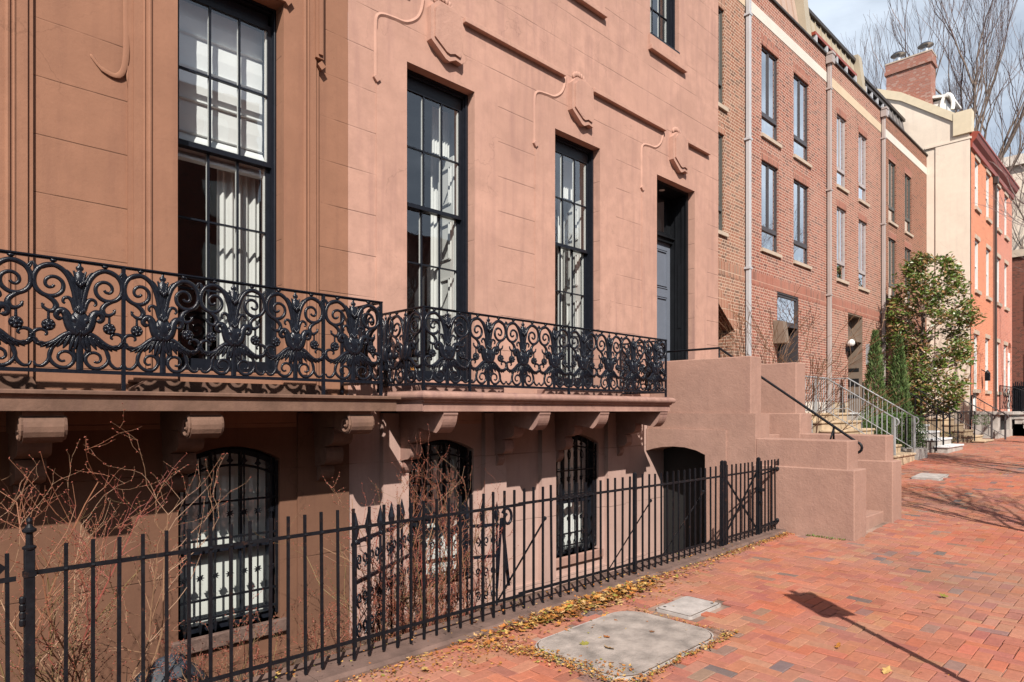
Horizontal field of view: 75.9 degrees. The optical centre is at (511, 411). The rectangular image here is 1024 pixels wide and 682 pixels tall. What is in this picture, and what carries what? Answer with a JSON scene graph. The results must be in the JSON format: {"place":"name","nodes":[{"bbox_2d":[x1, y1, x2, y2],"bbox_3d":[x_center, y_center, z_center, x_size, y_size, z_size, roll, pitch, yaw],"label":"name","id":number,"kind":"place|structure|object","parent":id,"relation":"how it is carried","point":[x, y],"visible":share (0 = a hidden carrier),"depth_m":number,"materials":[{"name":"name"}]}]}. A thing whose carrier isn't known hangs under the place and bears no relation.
{"place":"outdoors","nodes":[
{"label":"outdoors","id":0,"kind":"place"},
{"bbox_2d":[582,517,583,540],"bbox_3d":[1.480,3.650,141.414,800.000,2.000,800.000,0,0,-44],"label":"ground","id":1,"kind":"structure","parent":0,"point":[582,528],"depth_m":14.97,"materials":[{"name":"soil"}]},
{"bbox_2d":[0,0,400,681],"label":"townhouse","id":2,"kind":"structure","parent":1,"relation":"on","point":[204,138],"depth_m":5.58,"materials":[{"name":"brown paint"}]},
{"bbox_2d":[0,249,382,395],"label":"balcony railing","id":3,"kind":"object","parent":2,"relation":"on","point":[78,335],"visible":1,"depth_m":4.95,"materials":[{"name":"black metal"}]},
{"bbox_2d":[178,447,274,636],"bbox_3d":[-2.666,1.150,6.088,0.954,1.700,0.120,0,0,-44],"label":"basement window","id":4,"kind":"structure","parent":2,"relation":"in","point":[222,524],"depth_m":6.15,"materials":[{"name":"grey paint"}]},
{"bbox_2d":[178,0,280,373],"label":"window","id":5,"kind":"structure","parent":2,"relation":"in","point":[227,48],"depth_m":6.30,"materials":[{"name":"glass"}]},
{"bbox_2d":[215,559,651,681],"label":"garden bed","id":6,"kind":"object","parent":1,"relation":"on","point":[298,660],"depth_m":6.58,"materials":[{"name":"soil"}]},
{"bbox_2d":[0,403,250,681],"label":"rose bush","id":7,"kind":"object","parent":6,"relation":"on","point":[60,665],"visible":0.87,"depth_m":3.89,"materials":[{"name":"plant"}]},
{"bbox_2d":[133,653,208,681],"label":"refuse bag","id":8,"kind":"object","parent":6,"relation":"on","point":[159,677],"visible":0.62,"depth_m":4.57,"materials":[{"name":"grey plastic"}]},
{"bbox_2d":[101,583,346,681],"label":"dry brush","id":9,"kind":"object","parent":6,"relation":"on","point":[225,649],"visible":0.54,"depth_m":4.56,"materials":[{"name":"plant"}]},
{"bbox_2d":[283,563,417,661],"bbox_3d":[-1.262,1.824,5.295,0.750,1.158,1.127,0,0,8],"label":"dry brush","id":10,"kind":"object","parent":6,"relation":"on","point":[345,626],"visible":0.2,"depth_m":5.19,"materials":[{"name":"plant"}]},
{"bbox_2d":[247,426,491,649],"bbox_3d":[-0.925,1.255,5.735,2.188,2.294,1.496,0,0,-44],"label":"rose bush","id":11,"kind":"object","parent":6,"relation":"on","point":[430,600],"visible":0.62,"depth_m":5.55,"materials":[{"name":"plant"}]},
{"bbox_2d":[351,493,421,647],"bbox_3d":[-1.000,1.550,5.445,0.049,1.600,1.331,0,0,15],"label":"ornate railing","id":12,"kind":"object","parent":6,"relation":"on","point":[391,517],"visible":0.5,"depth_m":5.24,"materials":[{"name":"black metal"}]},
{"bbox_2d":[415,502,501,626],"bbox_3d":[-0.494,1.610,6.178,0.867,1.480,0.052,0,0,-23],"label":"ornate railing","id":13,"kind":"object","parent":6,"relation":"on","point":[467,519],"visible":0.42,"depth_m":6.20,"materials":[{"name":"black metal"}]},
{"bbox_2d":[495,508,512,588],"bbox_3d":[-0.074,1.315,6.350,0.200,0.774,0.046,0,0,-44],"label":"scroll bracket","id":14,"kind":"object","parent":13,"relation":"attached to","point":[499,550],"visible":0.66,"depth_m":6.33,"materials":[{"name":"black metal"}]},
{"bbox_2d":[413,447,518,615],"bbox_3d":[-0.385,1.368,6.235,0.681,2.071,1.296,0,0,18],"label":"rose bush","id":15,"kind":"object","parent":6,"relation":"on","point":[488,575],"visible":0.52,"depth_m":6.26,"materials":[{"name":"plant"}]},
{"bbox_2d":[348,0,717,639],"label":"townhouse","id":16,"kind":"structure","parent":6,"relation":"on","point":[552,161],"depth_m":8.76,"materials":[{"name":"pink paint"}]},
{"bbox_2d":[409,440,466,587],"bbox_3d":[-1.029,1.180,7.890,1.170,1.900,0.405,0,0,-44],"label":"basement window","id":17,"kind":"structure","parent":16,"relation":"in","point":[425,447],"depth_m":7.99,"materials":[{"name":"grey paint"}]},
{"bbox_2d":[407,69,472,381],"bbox_3d":[-1.056,-2.085,7.980,1.104,3.630,0.740,0,0,-44],"label":"window","id":18,"kind":"structure","parent":16,"relation":"in","point":[448,211],"depth_m":8.09,"materials":[{"name":"clear glass"}]},
{"bbox_2d":[377,306,666,396],"bbox_3d":[0.398,-0.621,8.269,4.407,0.842,0.866,0,0,-44],"label":"balcony railing","id":19,"kind":"object","parent":16,"relation":"on","point":[446,361],"visible":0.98,"depth_m":7.36,"materials":[{"name":"black metal"}]},
{"bbox_2d":[556,435,592,555],"bbox_3d":[0.717,1.180,9.601,1.180,1.900,0.405,0,0,-44],"label":"basement window","id":20,"kind":"structure","parent":16,"relation":"in","point":[577,460],"depth_m":9.76,"materials":[{"name":"grey paint"}]},
{"bbox_2d":[555,134,598,386],"bbox_3d":[0.708,-2.085,9.707,1.104,3.630,0.740,0,0,-44],"label":"window","id":21,"kind":"structure","parent":16,"relation":"in","point":[574,245],"depth_m":9.82,"materials":[{"name":"clear glass"}]},
{"bbox_2d":[657,241,669,361],"bbox_3d":[2.465,-1.590,11.561,1.120,2.880,0.070,0,0,-44],"label":"front door","id":22,"kind":"structure","parent":16,"relation":"in","point":[663,249],"depth_m":11.79,"materials":[{"name":"blue paint"}]},
{"bbox_2d":[650,0,679,53],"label":"window","id":23,"kind":"structure","parent":16,"relation":"in","point":[665,12],"depth_m":11.32,"materials":[{"name":"black glass"}]},
{"bbox_2d":[238,527,786,681],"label":"garden kerb","id":24,"kind":"structure","parent":1,"relation":"on","point":[332,670],"depth_m":5.11,"materials":[{"name":"stone"}]},
{"bbox_2d":[22,460,724,681],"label":"iron fence","id":25,"kind":"object","parent":24,"relation":"on","point":[29,572],"visible":0.98,"depth_m":4.58,"materials":[{"name":"black metal"}]},
{"bbox_2d":[0,553,24,681],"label":"garden gate","id":26,"kind":"structure","parent":25,"relation":"attached to","point":[7,580],"depth_m":3.11,"materials":[{"name":"black metal"}]},
{"bbox_2d":[724,457,778,544],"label":"garden gate","id":27,"kind":"structure","parent":25,"relation":"attached to","point":[759,490],"depth_m":8.51,"materials":[{"name":"black metal"}]},
{"bbox_2d":[841,0,1017,132],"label":"bare tree","id":28,"kind":"object","parent":1,"relation":"on","point":[973,82],"visible":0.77,"depth_m":38.40,"materials":[{"name":"grey plant"}]},
{"bbox_2d":[345,436,1023,681],"bbox_3d":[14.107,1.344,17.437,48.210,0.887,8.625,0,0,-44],"label":"sidewalk","id":29,"kind":"structure","parent":0,"point":[800,619],"depth_m":5.76,"materials":[{"name":"brick"}]},
{"bbox_2d":[535,611,713,680],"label":"utility cover","id":30,"kind":"object","parent":29,"relation":"on","point":[638,645],"visible":0.82,"depth_m":4.81,"materials":[{"name":"concrete"}]},
{"bbox_2d":[243,456,1019,681],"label":"fallen leaves","id":31,"kind":"object","parent":29,"relation":"on","point":[588,601],"visible":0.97,"depth_m":5.16,"materials":[{"name":"yellow plant"}]},
{"bbox_2d":[656,596,720,619],"bbox_3d":[1.534,1.703,5.694,0.520,0.049,0.350,0,0,-44],"label":"utility cover","id":32,"kind":"object","parent":29,"relation":"on","point":[688,607],"visible":0.96,"depth_m":5.63,"materials":[{"name":"concrete"}]},
{"bbox_2d":[718,0,752,357],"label":"brick rowhouse","id":33,"kind":"structure","parent":29,"relation":"on","point":[732,139],"depth_m":14.46,"materials":[{"name":"brown brick"}]},
{"bbox_2d":[718,8,721,103],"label":"window","id":34,"kind":"structure","parent":33,"relation":"in","point":[719,11],"depth_m":14.14,"materials":[{"name":"black glass"}]},
{"bbox_2d":[718,134,721,230],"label":"window","id":35,"kind":"structure","parent":33,"relation":"in","point":[719,136],"depth_m":14.14,"materials":[{"name":"black glass"}]},
{"bbox_2d":[646,347,900,552],"bbox_3d":[3.998,0.771,10.182,2.080,3.558,3.135,0,0,-44],"label":"stoop","id":36,"kind":"object","parent":29,"relation":"on","point":[731,409],"visible":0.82,"depth_m":9.60,"materials":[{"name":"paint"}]},
{"bbox_2d":[664,446,704,552],"bbox_3d":[2.888,1.540,10.568,0.010,2.020,1.020,0,0,-44],"label":"areaway door","id":37,"kind":"structure","parent":36,"relation":"in","point":[675,458],"depth_m":10.67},
{"bbox_2d":[745,0,835,412],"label":"brick rowhouse","id":38,"kind":"structure","parent":29,"relation":"on","point":[792,61],"depth_m":16.61,"materials":[{"name":"brick"}]},
{"bbox_2d":[762,47,776,140],"bbox_3d":[6.125,-7.580,15.778,0.930,2.100,0.115,0,0,-44],"label":"window","id":39,"kind":"structure","parent":38,"relation":"in","point":[769,62],"depth_m":15.85,"materials":[{"name":"grey glass"}]},
{"bbox_2d":[762,161,776,252],"bbox_3d":[6.125,-4.885,15.778,0.930,2.090,0.115,0,0,-44],"label":"window","id":40,"kind":"structure","parent":38,"relation":"in","point":[769,173],"depth_m":15.85,"materials":[{"name":"clear glass"}]},
{"bbox_2d":[794,75,806,160],"bbox_3d":[7.443,-7.580,17.069,0.980,2.100,0.115,0,0,-44],"label":"window","id":41,"kind":"structure","parent":38,"relation":"in","point":[800,88],"depth_m":17.14,"materials":[{"name":"grey glass"}]},
{"bbox_2d":[794,180,806,263],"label":"window","id":42,"kind":"structure","parent":38,"relation":"in","point":[800,191],"depth_m":17.14,"materials":[{"name":"clear glass"}]},
{"bbox_2d":[718,287,912,402],"bbox_3d":[4.737,-0.461,13.996,5.703,3.943,3.417,0,0,7],"label":"bare shrub","id":43,"kind":"object","parent":29,"relation":"on","point":[762,337],"visible":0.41,"depth_m":13.46,"materials":[{"name":"plant"}]},
{"bbox_2d":[806,534,844,539],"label":"weeds","id":44,"kind":"object","parent":29,"relation":"on","point":[822,536],"visible":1,"depth_m":8.58,"materials":[{"name":"green plant"}]},
{"bbox_2d":[760,351,904,433],"bbox_3d":[5.662,0.118,13.010,2.895,2.690,3.509,0,0,-44],"label":"bare shrub","id":45,"kind":"object","parent":29,"relation":"on","point":[815,390],"visible":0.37,"depth_m":12.78,"materials":[{"name":"plant"}]},
{"bbox_2d":[809,8,888,412],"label":"brick rowhouse","id":46,"kind":"structure","parent":29,"relation":"on","point":[859,112],"depth_m":20.07,"materials":[{"name":"brown brick"}]},
{"bbox_2d":[837,115,844,187],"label":"window","id":47,"kind":"structure","parent":46,"relation":"in","point":[840,122],"depth_m":19.15,"materials":[{"name":"glass"}]},
{"bbox_2d":[837,207,844,279],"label":"window","id":48,"kind":"structure","parent":46,"relation":"in","point":[840,213],"depth_m":19.15,"materials":[{"name":"glass"}]},
{"bbox_2d":[859,134,865,201],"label":"window","id":49,"kind":"structure","parent":46,"relation":"in","point":[862,141],"depth_m":20.47,"materials":[{"name":"glass"}]},
{"bbox_2d":[859,220,865,287],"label":"window","id":50,"kind":"structure","parent":46,"relation":"in","point":[862,226],"depth_m":20.47,"materials":[{"name":"glass"}]},
{"bbox_2d":[811,413,915,464],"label":"stone steps","id":51,"kind":"structure","parent":29,"relation":"on","point":[905,457],"depth_m":15.56,"materials":[{"name":"stone"}]},
{"bbox_2d":[805,376,899,454],"bbox_3d":[7.557,0.107,15.270,2.278,1.846,1.155,0,0,0],"label":"step railing","id":52,"kind":"object","parent":51,"relation":"on","point":[894,433],"visible":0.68,"depth_m":15.25,"materials":[{"name":"grey metal"}]},
{"bbox_2d":[815,378,919,452],"bbox_3d":[8.899,0.072,16.568,0.047,1.876,2.433,0,0,-44],"label":"step railing","id":53,"kind":"object","parent":51,"relation":"on","point":[914,433],"visible":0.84,"depth_m":16.35,"materials":[{"name":"grey metal"}]},
{"bbox_2d":[858,329,892,434],"bbox_3d":[9.694,-0.486,17.611,0.894,3.488,0.960,0,0,-44],"label":"columnar cypress","id":54,"kind":"object","parent":29,"relation":"on","point":[875,368],"visible":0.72,"depth_m":17.48,"materials":[{"name":"green plant"}]},
{"bbox_2d":[882,665,891,673],"bbox_3d":[2.433,1.676,4.258,0.067,0.036,0.065,0,0,5],"label":"dry leaf","id":55,"kind":"object","parent":29,"relation":"on","point":[886,670],"visible":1,"depth_m":4.26,"materials":[{"name":"yellow plant"}]},
{"bbox_2d":[862,411,927,447],"bbox_3d":[10.147,0.616,17.398,2.464,1.272,1.291,0,0,-44],"label":"clipped hedge","id":56,"kind":"object","parent":29,"relation":"on","point":[890,418],"visible":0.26,"depth_m":16.96,"materials":[{"name":"green plant"}]},
{"bbox_2d":[864,76,927,416],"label":"brick rowhouse","id":57,"kind":"structure","parent":29,"relation":"on","point":[906,194],"depth_m":23.16,"materials":[{"name":"brick"}]},
{"bbox_2d":[888,160,894,222],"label":"window","id":58,"kind":"structure","parent":57,"relation":"in","point":[891,167],"depth_m":22.52,"materials":[{"name":"clear glass"}]},
{"bbox_2d":[888,238,894,297],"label":"window","id":59,"kind":"structure","parent":57,"relation":"in","point":[891,244],"depth_m":22.52,"materials":[{"name":"glass"}]},
{"bbox_2d":[905,175,909,232],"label":"window","id":60,"kind":"structure","parent":57,"relation":"in","point":[907,180],"depth_m":23.83,"materials":[{"name":"clear glass"}]},
{"bbox_2d":[905,248,909,305],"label":"window","id":61,"kind":"structure","parent":57,"relation":"in","point":[907,252],"depth_m":23.83,"materials":[{"name":"glass"}]},
{"bbox_2d":[883,333,916,446],"bbox_3d":[10.656,-0.460,18.086,0.896,3.389,0.898,0,0,-1],"label":"columnar cypress","id":62,"kind":"object","parent":29,"relation":"on","point":[898,366],"visible":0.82,"depth_m":17.96,"materials":[{"name":"green plant"}]},
{"bbox_2d":[848,413,963,452],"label":"marble steps","id":63,"kind":"structure","parent":29,"relation":"on","point":[947,447],"depth_m":18.21,"materials":[{"name":"grey stone"}]},
{"bbox_2d":[862,381,947,444],"bbox_3d":[10.955,0.024,18.370,0.036,1.772,2.123,0,0,-44],"label":"step railing","id":64,"kind":"object","parent":63,"relation":"on","point":[943,418],"visible":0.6,"depth_m":17.73,"materials":[{"name":"black metal"}]},
{"bbox_2d":[880,383,961,442],"bbox_3d":[12.134,0.024,19.524,0.036,1.772,2.123,0,0,-44],"label":"step railing","id":65,"kind":"object","parent":63,"relation":"on","point":[958,418],"visible":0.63,"depth_m":19.20,"materials":[{"name":"black metal"}]},
{"bbox_2d":[901,447,927,459],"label":"low stone wall","id":66,"kind":"structure","parent":29,"relation":"on","point":[921,453],"depth_m":16.03,"materials":[{"name":"grey stone"}]},
{"bbox_2d":[905,414,936,450],"bbox_3d":[10.547,0.605,16.886,2.331,1.050,0.166,0,0,-44],"label":"iron fence","id":67,"kind":"object","parent":29,"relation":"on","point":[935,430],"visible":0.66,"depth_m":16.89,"materials":[{"name":"black metal"}]},
{"bbox_2d":[911,473,948,480],"bbox_3d":[8.484,1.330,13.312,0.750,0.094,0.510,0,0,-44],"label":"utility cover","id":68,"kind":"object","parent":29,"relation":"on","point":[930,476],"visible":0.84,"depth_m":13.21,"materials":[{"name":"concrete"}]},
{"bbox_2d":[879,250,987,420],"bbox_3d":[13.256,-1.913,20.827,2.826,6.342,2.732,0,0,-27],"label":"magnolia tree","id":69,"kind":"object","parent":29,"relation":"on","point":[920,373],"visible":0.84,"depth_m":20.40,"materials":[{"name":"green plant"}]},
{"bbox_2d":[877,41,1001,428],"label":"corner rowhouse","id":70,"kind":"structure","parent":29,"relation":"on","point":[950,142],"depth_m":25.25,"materials":[{"name":"beige paint"}]},
{"bbox_2d":[973,342,975,410],"bbox_3d":[17.645,-1.575,25.181,0.950,3.150,0.150,0,0,-44],"label":"front door","id":71,"kind":"structure","parent":70,"relation":"in","point":[974,394],"depth_m":25.40,"materials":[{"name":"white paint"}]},
{"bbox_2d":[974,335,976,388],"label":"window","id":72,"kind":"structure","parent":70,"relation":"in","point":[975,340],"depth_m":25.43,"materials":[{"name":"white paint"}]},
{"bbox_2d":[975,161,977,205],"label":"window","id":73,"kind":"structure","parent":70,"relation":"in","point":[976,165],"depth_m":25.55,"materials":[{"name":"white paint"}]},
{"bbox_2d":[975,240,977,288],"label":"window","id":74,"kind":"structure","parent":70,"relation":"in","point":[976,243],"depth_m":25.55,"materials":[{"name":"white paint"}]},
{"bbox_2d":[981,369,989,380],"bbox_3d":[18.569,-1.431,25.716,0.200,0.462,0.296,0,0,-44],"label":"wall lantern","id":75,"kind":"object","parent":70,"relation":"attached to","point":[987,375],"depth_m":25.62,"materials":[{"name":"black paint"}]},
{"bbox_2d":[985,339,987,389],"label":"window","id":76,"kind":"structure","parent":70,"relation":"in","point":[986,340],"depth_m":26.88,"materials":[{"name":"white paint"}]},
{"bbox_2d":[986,175,988,216],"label":"window","id":77,"kind":"structure","parent":70,"relation":"in","point":[987,178],"depth_m":26.99,"materials":[{"name":"white paint"}]},
{"bbox_2d":[986,249,988,295],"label":"window","id":78,"kind":"structure","parent":70,"relation":"in","point":[987,252],"depth_m":26.99,"materials":[{"name":"white paint"}]},
{"bbox_2d":[940,432,955,443],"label":"plants","id":79,"kind":"object","parent":29,"relation":"on","point":[947,435],"visible":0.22,"depth_m":20.31,"materials":[{"name":"green plant"}]},
{"bbox_2d":[876,0,1023,160],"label":"bare tree","id":80,"kind":"object","parent":29,"relation":"on","point":[1015,129],"visible":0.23,"depth_m":42.14,"materials":[{"name":"grey plant"}]},
{"bbox_2d":[878,35,1023,172],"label":"bare tree","id":81,"kind":"object","parent":29,"relation":"on","point":[1020,146],"visible":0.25,"depth_m":40.08,"materials":[{"name":"brown plant"}]},
{"bbox_2d":[921,418,993,442],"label":"stone steps","id":82,"kind":"structure","parent":29,"relation":"on","point":[966,434],"depth_m":22.18,"materials":[{"name":"stone"}]},
{"bbox_2d":[948,398,994,438],"bbox_3d":[15.983,0.158,22.841,0.052,1.645,1.387,0,0,-44],"label":"step railing","id":83,"kind":"object","parent":82,"relation":"on","point":[992,419],"visible":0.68,"depth_m":22.65,"materials":[{"name":"brown metal"}]},
{"bbox_2d":[949,411,974,441],"bbox_3d":[13.985,0.495,20.343,3.281,1.030,0.036,0,0,-44],"label":"iron fence","id":84,"kind":"object","parent":29,"relation":"on","point":[959,425],"visible":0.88,"depth_m":19.75,"materials":[{"name":"black metal"}]},
{"bbox_2d":[972,414,990,425],"bbox_3d":[15.054,0.264,21.035,0.631,0.416,0.494,0,0,-44],"label":"flowering shrub","id":85,"kind":"object","parent":29,"relation":"on","point":[976,421],"visible":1,"depth_m":20.97,"materials":[{"name":"green plant"}]},
{"bbox_2d":[971,395,1008,439],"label":"step railing","id":86,"kind":"object","parent":29,"relation":"on","point":[1005,419],"visible":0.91,"depth_m":23.63,"materials":[{"name":"brown metal"}]},
{"bbox_2d":[972,411,1023,438],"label":"stone porch","id":87,"kind":"object","parent":29,"relation":"on","point":[1015,423],"visible":0.57,"depth_m":24.60,"materials":[{"name":"grey stone"}]},
{"bbox_2d":[999,385,1023,411],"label":"porch railing","id":88,"kind":"object","parent":87,"relation":"on","point":[1007,399],"visible":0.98,"depth_m":24.74,"materials":[{"name":"black metal"}]},
{"bbox_2d":[975,149,1023,226],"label":"bare tree","id":89,"kind":"object","parent":29,"relation":"on","point":[1022,202],"visible":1,"depth_m":20.16,"materials":[{"name":"brown plant"}]},
{"bbox_2d":[993,163,1019,410],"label":"brick rowhouse","id":90,"kind":"structure","parent":29,"relation":"on","point":[1002,299],"depth_m":28.69,"materials":[{"name":"orange brick"}]},
{"bbox_2d":[997,343,997,390],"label":"window","id":91,"kind":"structure","parent":90,"relation":"in","point":[997,343],"depth_m":28.36,"materials":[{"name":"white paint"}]},
{"bbox_2d":[997,188,998,226],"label":"window","id":92,"kind":"structure","parent":90,"relation":"in","point":[997,188],"depth_m":28.48,"materials":[{"name":"white paint"}]},
{"bbox_2d":[997,259,998,301],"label":"window","id":93,"kind":"structure","parent":90,"relation":"in","point":[997,259],"depth_m":28.48,"materials":[{"name":"white paint"}]},
{"bbox_2d":[1004,196,1005,234],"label":"window","id":94,"kind":"structure","parent":90,"relation":"in","point":[1004,196],"depth_m":29.70,"materials":[{"name":"white paint"}]},
{"bbox_2d":[1004,264,1005,305],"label":"window","id":95,"kind":"structure","parent":90,"relation":"in","point":[1004,264],"depth_m":29.70,"materials":[{"name":"white paint"}]},
{"bbox_2d":[1004,346,1005,388],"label":"window","id":96,"kind":"structure","parent":90,"relation":"in","point":[1004,346],"depth_m":29.61,"materials":[{"name":"white paint"}]},
{"bbox_2d":[1008,353,1009,410],"bbox_3d":[22.718,-1.575,30.148,0.950,3.150,0.150,0,0,-44],"label":"front door","id":97,"kind":"structure","parent":90,"relation":"in","point":[1008,353],"depth_m":30.35,"materials":[{"name":"white paint"}]},
{"bbox_2d":[1001,153,1023,249],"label":"white house","id":98,"kind":"structure","parent":29,"relation":"on","point":[1019,228],"depth_m":52.74,"materials":[{"name":"beige paint"}]},
{"bbox_2d":[1012,381,1023,410],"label":"iron fence","id":99,"kind":"object","parent":29,"relation":"on","point":[1017,399],"visible":0.18,"depth_m":34.80,"materials":[{"name":"black metal"}]},
{"bbox_2d":[1012,249,1023,385],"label":"corner building","id":100,"kind":"structure","parent":29,"relation":"on","point":[1018,325],"depth_m":36.76,"materials":[{"name":"brick"}]},
{"bbox_2d":[808,0,1023,156],"label":"sky","id":101,"kind":"structure","parent":0,"point":[845,18],"materials":[{"name":"blue"}]},
{"bbox_2d":[990,88,1023,248],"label":"bare tree","id":102,"kind":"object","parent":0,"point":[1021,244],"visible":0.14,"depth_m":46.41,"materials":[{"name":"brown plant"}]}
]}

